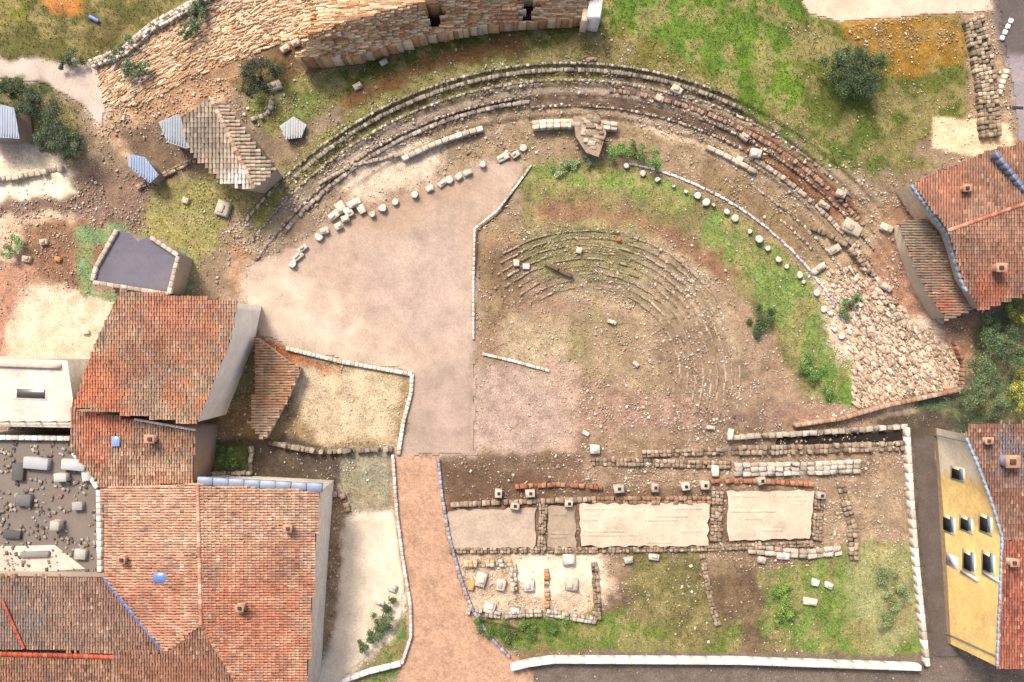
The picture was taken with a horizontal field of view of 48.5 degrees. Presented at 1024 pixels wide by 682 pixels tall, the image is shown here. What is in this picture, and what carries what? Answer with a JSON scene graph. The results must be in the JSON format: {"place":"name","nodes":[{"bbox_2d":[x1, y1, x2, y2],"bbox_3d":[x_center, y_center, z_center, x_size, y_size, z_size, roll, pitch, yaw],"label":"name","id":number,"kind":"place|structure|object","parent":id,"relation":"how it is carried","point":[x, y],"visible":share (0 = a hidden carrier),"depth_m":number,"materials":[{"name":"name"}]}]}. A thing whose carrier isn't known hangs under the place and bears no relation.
{"place":"outdoors","nodes":[
{"label":"outdoors","id":0,"kind":"place"},
{"bbox_2d":[0,60,105,125],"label":"road","id":1,"kind":"structure","parent":0,"point":[79,83],"depth_m":89.97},
{"bbox_2d":[246,162,522,455],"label":"stage floor","id":2,"kind":"structure","parent":0,"point":[391,285],"depth_m":89.97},
{"bbox_2d":[393,456,528,681],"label":"path","id":3,"kind":"structure","parent":0,"point":[447,644],"depth_m":89.96,"materials":[{"name":"soil"}]},
{"bbox_2d":[0,0,1023,681],"bbox_3d":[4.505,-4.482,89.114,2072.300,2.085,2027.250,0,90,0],"label":"ground","id":4,"kind":"structure","parent":0,"point":[52,320],"depth_m":89.98,"materials":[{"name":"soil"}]},
{"bbox_2d":[0,75,23,104],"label":"dense tree","id":5,"kind":"object","parent":4,"relation":"on","point":[6,84],"visible":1,"depth_m":87.18,"materials":[{"name":"green plant"}]},
{"bbox_2d":[0,104,34,143],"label":"shed","id":6,"kind":"structure","parent":4,"relation":"on","point":[14,128],"depth_m":86.66,"materials":[{"name":"paint"}]},
{"bbox_2d":[0,166,65,181],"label":"ruined wall","id":7,"kind":"structure","parent":4,"relation":"on","point":[27,175],"depth_m":89.46,"materials":[{"name":"stone"}]},
{"bbox_2d":[5,84,67,135],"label":"dense tree","id":8,"kind":"object","parent":4,"relation":"on","point":[31,97],"visible":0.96,"depth_m":86.73,"materials":[{"name":"green plant"}]},
{"bbox_2d":[0,356,89,427],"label":"white house","id":9,"kind":"structure","parent":4,"relation":"on","point":[38,391],"depth_m":83.60,"materials":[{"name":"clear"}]},
{"bbox_2d":[0,430,104,571],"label":"flat roofed house","id":10,"kind":"structure","parent":4,"relation":"on","point":[51,508],"depth_m":85.00,"materials":[{"name":"paint"}]},
{"bbox_2d":[0,649,112,681],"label":"tiled house","id":11,"kind":"structure","parent":4,"relation":"on","point":[37,666],"depth_m":82.25,"materials":[{"name":"tile"}]},
{"bbox_2d":[31,120,86,161],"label":"dense tree","id":12,"kind":"object","parent":4,"relation":"on","point":[54,138],"visible":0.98,"depth_m":86.83,"materials":[{"name":"green plant"}]},
{"bbox_2d":[0,571,160,653],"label":"tiled house","id":13,"kind":"structure","parent":4,"relation":"on","point":[80,611],"depth_m":82.51,"materials":[{"name":"tile"}]},
{"bbox_2d":[90,229,192,295],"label":"flat roofed house","id":14,"kind":"structure","parent":4,"relation":"on","point":[133,262],"depth_m":85.80,"materials":[{"name":"paint"}]},
{"bbox_2d":[70,407,217,487],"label":"tiled house","id":15,"kind":"structure","parent":4,"relation":"on","point":[111,449],"depth_m":83.30,"materials":[{"name":"tile"}]},
{"bbox_2d":[128,154,164,184],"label":"shed","id":16,"kind":"structure","parent":4,"relation":"on","point":[146,169],"depth_m":87.66,"materials":[{"name":"paint"}]},
{"bbox_2d":[88,0,213,69],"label":"rubble wall","id":17,"kind":"structure","parent":4,"relation":"on","point":[155,25],"depth_m":89.11,"materials":[{"name":"stone"}]},
{"bbox_2d":[135,157,197,190],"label":"ruined wall","id":18,"kind":"structure","parent":4,"relation":"on","point":[166,173],"depth_m":89.66,"materials":[{"name":"stone"}]},
{"bbox_2d":[73,288,261,423],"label":"tiled house","id":19,"kind":"structure","parent":4,"relation":"on","point":[164,356],"depth_m":81.36,"materials":[{"name":"tile"}]},
{"bbox_2d":[159,114,188,150],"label":"shed","id":20,"kind":"structure","parent":4,"relation":"on","point":[172,128],"depth_m":86.86,"materials":[{"name":"paint"}]},
{"bbox_2d":[177,0,210,40],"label":"shrub","id":21,"kind":"object","parent":4,"relation":"on","point":[191,22],"visible":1,"depth_m":87.92,"materials":[{"name":"green plant"}]},
{"bbox_2d":[97,0,316,108],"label":"rock slope","id":22,"kind":"structure","parent":4,"relation":"on","point":[110,77],"depth_m":89.13,"materials":[{"name":"stone"}]},
{"bbox_2d":[119,58,150,78],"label":"shrub","id":23,"kind":"object","parent":22,"relation":"on","point":[127,65],"visible":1,"depth_m":88.80,"materials":[{"name":"green plant"}]},
{"bbox_2d":[100,475,333,681],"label":"tiled house","id":24,"kind":"structure","parent":4,"relation":"on","point":[221,578],"depth_m":81.33,"materials":[{"name":"tile"}]},
{"bbox_2d":[217,446,240,469],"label":"shrub","id":25,"kind":"object","parent":4,"relation":"on","point":[231,453],"visible":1,"depth_m":88.91,"materials":[{"name":"green plant"}]},
{"bbox_2d":[208,446,253,475],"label":"ruined wall","id":26,"kind":"structure","parent":4,"relation":"on","point":[242,472],"depth_m":89.43,"materials":[{"name":"stone"}]},
{"bbox_2d":[181,97,282,193],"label":"stone cottage","id":27,"kind":"structure","parent":4,"relation":"on","point":[223,146],"depth_m":84.59,"materials":[{"name":"tile"}]},
{"bbox_2d":[238,51,281,96],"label":"dark tree","id":28,"kind":"object","parent":4,"relation":"on","point":[250,69],"visible":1,"depth_m":86.56,"materials":[{"name":"green plant"}]},
{"bbox_2d":[247,337,301,440],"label":"lean to","id":29,"kind":"object","parent":4,"relation":"on","point":[277,374],"visible":1,"depth_m":87.92,"materials":[{"name":"tile"}]},
{"bbox_2d":[280,116,305,139],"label":"shed","id":30,"kind":"structure","parent":4,"relation":"on","point":[293,127],"depth_m":88.26,"materials":[{"name":"paint"}]},
{"bbox_2d":[268,440,392,453],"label":"ruined wall","id":31,"kind":"structure","parent":4,"relation":"on","point":[307,449],"depth_m":89.37,"materials":[{"name":"stone"}]},
{"bbox_2d":[285,346,413,454],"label":"stone kerb","id":32,"kind":"structure","parent":4,"relation":"on","point":[385,369],"depth_m":89.62,"materials":[{"name":"stone"}]},
{"bbox_2d":[317,510,403,681],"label":"lane","id":33,"kind":"structure","parent":4,"relation":"on","point":[370,565],"depth_m":89.97,"materials":[{"name":"beige concrete"}]},
{"bbox_2d":[318,151,408,184],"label":"ruined wall","id":34,"kind":"structure","parent":4,"relation":"on","point":[347,168],"depth_m":89.32,"materials":[{"name":"stone"}]},
{"bbox_2d":[341,660,400,681],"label":"boundary wall","id":35,"kind":"structure","parent":4,"relation":"on","point":[370,670],"depth_m":89.31,"materials":[{"name":"stone"}]},
{"bbox_2d":[357,594,396,654],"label":"shrub","id":36,"kind":"object","parent":4,"relation":"on","point":[381,627],"visible":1,"depth_m":89.00,"materials":[{"name":"green plant"}]},
{"bbox_2d":[255,97,516,260],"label":"terrace edge","id":37,"kind":"object","parent":4,"relation":"on","point":[381,145],"visible":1,"depth_m":89.21,"materials":[{"name":"stone"}]},
{"bbox_2d":[391,454,412,664],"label":"boundary wall","id":38,"kind":"structure","parent":4,"relation":"on","point":[402,554],"depth_m":89.53,"materials":[{"name":"stone"}]},
{"bbox_2d":[283,100,529,233],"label":"curved wall","id":39,"kind":"structure","parent":4,"relation":"on","point":[317,198],"depth_m":89.28,"materials":[{"name":"stone"}]},
{"bbox_2d":[401,126,483,161],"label":"curved wall","id":40,"kind":"structure","parent":4,"relation":"on","point":[438,143],"depth_m":89.29,"materials":[{"name":"stone"}]},
{"bbox_2d":[295,0,602,67],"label":"ancient wall","id":41,"kind":"structure","parent":4,"relation":"on","point":[346,32],"depth_m":84.65,"materials":[{"name":"stone"}]},
{"bbox_2d":[437,458,510,657],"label":"boundary wall","id":42,"kind":"structure","parent":4,"relation":"on","point":[500,647],"depth_m":89.53,"materials":[{"name":"stone"}]},
{"bbox_2d":[251,78,702,242],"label":"terrace edge","id":43,"kind":"object","parent":4,"relation":"on","point":[431,105],"visible":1,"depth_m":88.72,"materials":[{"name":"stone"}]},
{"bbox_2d":[246,61,734,220],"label":"terrace edge","id":44,"kind":"object","parent":4,"relation":"on","point":[696,83],"visible":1,"depth_m":88.12,"materials":[{"name":"stone"}]},
{"bbox_2d":[463,559,517,591],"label":"ruined wall","id":45,"kind":"structure","parent":4,"relation":"on","point":[510,564],"depth_m":89.56,"materials":[{"name":"stone"}]},
{"bbox_2d":[447,507,535,549],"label":"mortar slab","id":46,"kind":"structure","parent":4,"relation":"on","point":[496,528],"depth_m":89.78,"materials":[{"name":"beige concrete"}]},
{"bbox_2d":[472,164,531,338],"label":"stone kerb","id":47,"kind":"structure","parent":4,"relation":"on","point":[484,221],"depth_m":89.65,"materials":[{"name":"stone"}]},
{"bbox_2d":[278,67,744,193],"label":"curved wall","id":48,"kind":"structure","parent":4,"relation":"on","point":[473,81],"depth_m":88.39,"materials":[{"name":"stone"}]},
{"bbox_2d":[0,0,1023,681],"bbox_3d":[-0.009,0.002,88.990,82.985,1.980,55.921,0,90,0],"label":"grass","id":49,"kind":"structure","parent":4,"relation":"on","point":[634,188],"depth_m":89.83,"materials":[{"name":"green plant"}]},
{"bbox_2d":[472,615,566,642],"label":"shrub","id":50,"kind":"object","parent":4,"relation":"on","point":[529,634],"visible":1,"depth_m":89.32,"materials":[{"name":"green plant"}]},
{"bbox_2d":[450,496,591,507],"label":"ruined wall","id":51,"kind":"structure","parent":4,"relation":"on","point":[577,499],"depth_m":89.68,"materials":[{"name":"stone"}]},
{"bbox_2d":[466,607,596,623],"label":"ruined wall","id":52,"kind":"structure","parent":4,"relation":"on","point":[590,619],"depth_m":89.59,"materials":[{"name":"stone"}]},
{"bbox_2d":[537,503,547,550],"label":"ruined wall","id":53,"kind":"structure","parent":4,"relation":"on","point":[541,542],"depth_m":89.63,"materials":[{"name":"stone"}]},
{"bbox_2d":[515,482,602,489],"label":"ruined wall","id":54,"kind":"structure","parent":4,"relation":"on","point":[558,484],"depth_m":89.59,"materials":[{"name":"stone"}]},
{"bbox_2d":[547,505,576,547],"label":"mortar slab","id":55,"kind":"structure","parent":4,"relation":"on","point":[561,526],"depth_m":89.84,"materials":[{"name":"beige concrete"}]},
{"bbox_2d":[548,154,594,177],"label":"shrub","id":56,"kind":"object","parent":4,"relation":"on","point":[567,162],"visible":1,"depth_m":89.40,"materials":[{"name":"green plant"}]},
{"bbox_2d":[532,119,616,131],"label":"curved wall","id":57,"kind":"structure","parent":4,"relation":"on","point":[565,124],"depth_m":89.03,"materials":[{"name":"stone"}]},
{"bbox_2d":[571,114,605,158],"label":"vault remnant","id":58,"kind":"object","parent":4,"relation":"on","point":[589,132],"visible":1,"depth_m":88.25,"materials":[{"name":"stone"}]},
{"bbox_2d":[591,562,600,619],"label":"ruined wall","id":59,"kind":"structure","parent":4,"relation":"on","point":[596,589],"depth_m":89.60,"materials":[{"name":"stone"}]},
{"bbox_2d":[497,229,740,423],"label":"theatre seating","id":60,"kind":"object","parent":4,"relation":"on","point":[658,300],"visible":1,"depth_m":89.08,"materials":[{"name":"stone"}]},
{"bbox_2d":[449,540,813,553],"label":"ruined wall","id":61,"kind":"structure","parent":4,"relation":"on","point":[695,548],"depth_m":89.69,"materials":[{"name":"stone"}]},
{"bbox_2d":[606,139,662,171],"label":"shrub","id":62,"kind":"object","parent":4,"relation":"on","point":[629,151],"visible":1,"depth_m":88.98,"materials":[{"name":"green plant"}]},
{"bbox_2d":[531,104,749,153],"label":"terrace edge","id":63,"kind":"object","parent":4,"relation":"on","point":[728,142],"visible":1,"depth_m":89.49,"materials":[{"name":"stone"}]},
{"bbox_2d":[579,502,709,547],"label":"mortar slab","id":64,"kind":"structure","parent":4,"relation":"on","point":[602,525],"depth_m":89.55,"materials":[{"name":"beige concrete"}]},
{"bbox_2d":[591,495,710,504],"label":"ruined wall","id":65,"kind":"structure","parent":4,"relation":"on","point":[653,500],"depth_m":89.57,"materials":[{"name":"stone"}]},
{"bbox_2d":[591,457,730,468],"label":"ruined wall","id":66,"kind":"structure","parent":4,"relation":"on","point":[630,462],"depth_m":89.72,"materials":[{"name":"stone"}]},
{"bbox_2d":[642,448,727,456],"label":"ruined wall","id":67,"kind":"structure","parent":4,"relation":"on","point":[676,452],"depth_m":89.64,"materials":[{"name":"stone"}]},
{"bbox_2d":[699,554,720,626],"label":"ruined wall","id":68,"kind":"structure","parent":4,"relation":"on","point":[706,578],"depth_m":89.72,"materials":[{"name":"stone"}]},
{"bbox_2d":[510,655,921,670],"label":"boundary wall","id":69,"kind":"structure","parent":4,"relation":"on","point":[701,660],"depth_m":89.01,"materials":[{"name":"stone"}]},
{"bbox_2d":[709,491,723,541],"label":"ruined wall","id":70,"kind":"structure","parent":4,"relation":"on","point":[716,513],"depth_m":89.65,"materials":[{"name":"stone"}]},
{"bbox_2d":[705,145,756,174],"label":"curved wall","id":71,"kind":"structure","parent":4,"relation":"on","point":[728,157],"depth_m":89.47,"materials":[{"name":"stone"}]},
{"bbox_2d":[609,87,864,225],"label":"curved wall","id":72,"kind":"structure","parent":4,"relation":"on","point":[813,175],"depth_m":88.89,"materials":[{"name":"stone"}]},
{"bbox_2d":[629,162,851,333],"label":"stone kerb","id":73,"kind":"structure","parent":4,"relation":"on","point":[759,222],"depth_m":89.85,"materials":[{"name":"stone"}]},
{"bbox_2d":[745,301,777,338],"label":"shrub","id":74,"kind":"object","parent":4,"relation":"on","point":[761,322],"visible":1,"depth_m":88.43,"materials":[{"name":"green plant"}]},
{"bbox_2d":[710,478,813,486],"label":"ruined wall","id":75,"kind":"structure","parent":4,"relation":"on","point":[768,481],"depth_m":89.64,"materials":[{"name":"stone"}]},
{"bbox_2d":[726,489,814,540],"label":"mortar slab","id":76,"kind":"structure","parent":4,"relation":"on","point":[766,515],"depth_m":89.58,"materials":[{"name":"beige concrete"}]},
{"bbox_2d":[692,97,851,197],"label":"terrace edge","id":77,"kind":"object","parent":4,"relation":"on","point":[783,140],"visible":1,"depth_m":88.70,"materials":[{"name":"stone"}]},
{"bbox_2d":[768,580,799,627],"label":"shrub","id":78,"kind":"object","parent":4,"relation":"on","point":[782,609],"visible":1,"depth_m":89.31,"materials":[{"name":"green plant"}]},
{"bbox_2d":[698,117,874,250],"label":"terrace edge","id":79,"kind":"object","parent":4,"relation":"on","point":[801,175],"visible":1,"depth_m":89.11,"materials":[{"name":"stone"}]},
{"bbox_2d":[747,545,841,558],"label":"ruined wall","id":80,"kind":"structure","parent":4,"relation":"on","point":[828,551],"depth_m":89.59,"materials":[{"name":"stone"}]},
{"bbox_2d":[734,459,860,476],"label":"ruined wall","id":81,"kind":"structure","parent":4,"relation":"on","point":[828,467],"depth_m":89.62,"materials":[{"name":"stone"}]},
{"bbox_2d":[797,351,834,399],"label":"shrub","id":82,"kind":"object","parent":4,"relation":"on","point":[814,375],"visible":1,"depth_m":89.14,"materials":[{"name":"green plant"}]},
{"bbox_2d":[727,424,907,440],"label":"ruined wall","id":83,"kind":"structure","parent":4,"relation":"on","point":[795,433],"depth_m":89.42,"materials":[{"name":"stone"}]},
{"bbox_2d":[811,489,823,540],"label":"ruined wall","id":84,"kind":"structure","parent":4,"relation":"on","point":[817,522],"depth_m":89.69,"materials":[{"name":"stone"}]},
{"bbox_2d":[731,440,904,455],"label":"ruined wall","id":85,"kind":"structure","parent":4,"relation":"on","point":[857,447],"depth_m":89.55,"materials":[{"name":"stone"}]},
{"bbox_2d":[749,183,894,376],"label":"terrace edge","id":86,"kind":"object","parent":4,"relation":"on","point":[816,238],"visible":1,"depth_m":89.89,"materials":[{"name":"stone"}]},
{"bbox_2d":[749,157,901,323],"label":"curved wall","id":87,"kind":"structure","parent":4,"relation":"on","point":[792,185],"depth_m":89.47,"materials":[{"name":"stone"}]},
{"bbox_2d":[780,219,878,355],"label":"terrace edge","id":88,"kind":"object","parent":4,"relation":"on","point":[827,267],"visible":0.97,"depth_m":89.88,"materials":[{"name":"stone"}]},
{"bbox_2d":[775,431,902,444],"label":"trench","id":89,"kind":"object","parent":4,"relation":"on","point":[892,436],"visible":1,"depth_m":89.91,"materials":[{"name":"soil"}]},
{"bbox_2d":[810,226,871,273],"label":"ruined wall","id":90,"kind":"structure","parent":4,"relation":"on","point":[852,252],"depth_m":89.42,"materials":[{"name":"stone"}]},
{"bbox_2d":[836,482,858,560],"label":"ruined wall","id":91,"kind":"structure","parent":4,"relation":"on","point":[852,539],"depth_m":89.65,"materials":[{"name":"stone"}]},
{"bbox_2d":[839,217,863,237],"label":"stone block","id":92,"kind":"object","parent":4,"relation":"on","point":[849,226],"depth_m":88.98,"materials":[{"name":"stone"}]},
{"bbox_2d":[817,41,888,102],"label":"round bush","id":93,"kind":"object","parent":4,"relation":"on","point":[853,78],"visible":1,"depth_m":86.10,"materials":[{"name":"green plant"}]},
{"bbox_2d":[792,387,961,426],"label":"retaining wall","id":94,"kind":"structure","parent":4,"relation":"on","point":[876,408],"depth_m":89.05,"materials":[{"name":"stone"}]},
{"bbox_2d":[872,565,910,629],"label":"shrub","id":95,"kind":"object","parent":4,"relation":"on","point":[892,598],"visible":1,"depth_m":89.15,"materials":[{"name":"green plant"}]},
{"bbox_2d":[826,265,959,408],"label":"boulder slope","id":96,"kind":"structure","parent":4,"relation":"on","point":[910,327],"depth_m":89.78,"materials":[{"name":"stone"}]},
{"bbox_2d":[902,427,929,666],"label":"boundary wall","id":97,"kind":"structure","parent":4,"relation":"on","point":[912,526],"depth_m":89.14,"materials":[{"name":"stone"}]},
{"bbox_2d":[893,219,973,320],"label":"tiled shed","id":98,"kind":"structure","parent":4,"relation":"on","point":[922,251],"depth_m":86.84,"materials":[{"name":"tile"}]},
{"bbox_2d":[951,341,966,387],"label":"retaining wall","id":99,"kind":"structure","parent":4,"relation":"on","point":[959,357],"depth_m":89.25,"materials":[{"name":"stone"}]},
{"bbox_2d":[895,142,1023,309],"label":"tiled house","id":100,"kind":"structure","parent":4,"relation":"on","point":[971,210],"depth_m":84.02,"materials":[{"name":"tile"}]},
{"bbox_2d":[961,14,1001,138],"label":"rubble wall","id":101,"kind":"structure","parent":4,"relation":"on","point":[978,42],"depth_m":89.33,"materials":[{"name":"stone"}]},
{"bbox_2d":[958,350,1015,418],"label":"dense tree","id":102,"kind":"object","parent":4,"relation":"on","point":[980,395],"visible":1,"depth_m":87.42,"materials":[{"name":"green plant"}]},
{"bbox_2d":[977,314,1023,367],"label":"dense tree","id":103,"kind":"object","parent":4,"relation":"on","point":[990,338],"visible":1,"depth_m":87.48,"materials":[{"name":"green plant"}]},
{"bbox_2d":[1000,366,1023,413],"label":"yellow tree","id":104,"kind":"object","parent":4,"relation":"on","point":[1016,384],"visible":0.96,"depth_m":87.77,"materials":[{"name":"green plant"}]},
{"bbox_2d":[803,0,984,22],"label":"pavement","id":105,"kind":"structure","parent":0,"point":[841,10],"depth_m":89.97,"materials":[{"name":"beige concrete"}]},
{"bbox_2d":[914,427,958,655],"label":"street","id":106,"kind":"structure","parent":0,"point":[929,519],"depth_m":89.97,"materials":[{"name":"grey asphalt"}]},
{"bbox_2d":[933,420,1023,668],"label":"yellow house","id":107,"kind":"structure","parent":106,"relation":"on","point":[980,474],"depth_m":84.41,"materials":[{"name":"paint"}]},
{"bbox_2d":[962,548,975,575],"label":"window","id":108,"kind":"structure","parent":107,"relation":"in","point":[968,558],"depth_m":86.84,"materials":[{"name":"glass"}]},
{"bbox_2d":[982,549,994,576],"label":"window","id":109,"kind":"structure","parent":107,"relation":"in","point":[988,559],"depth_m":84.68,"materials":[{"name":"glass"}]},
{"bbox_2d":[1000,0,1023,141],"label":"road","id":110,"kind":"structure","parent":0,"point":[1014,36],"depth_m":89.97,"materials":[{"name":"grey asphalt"}]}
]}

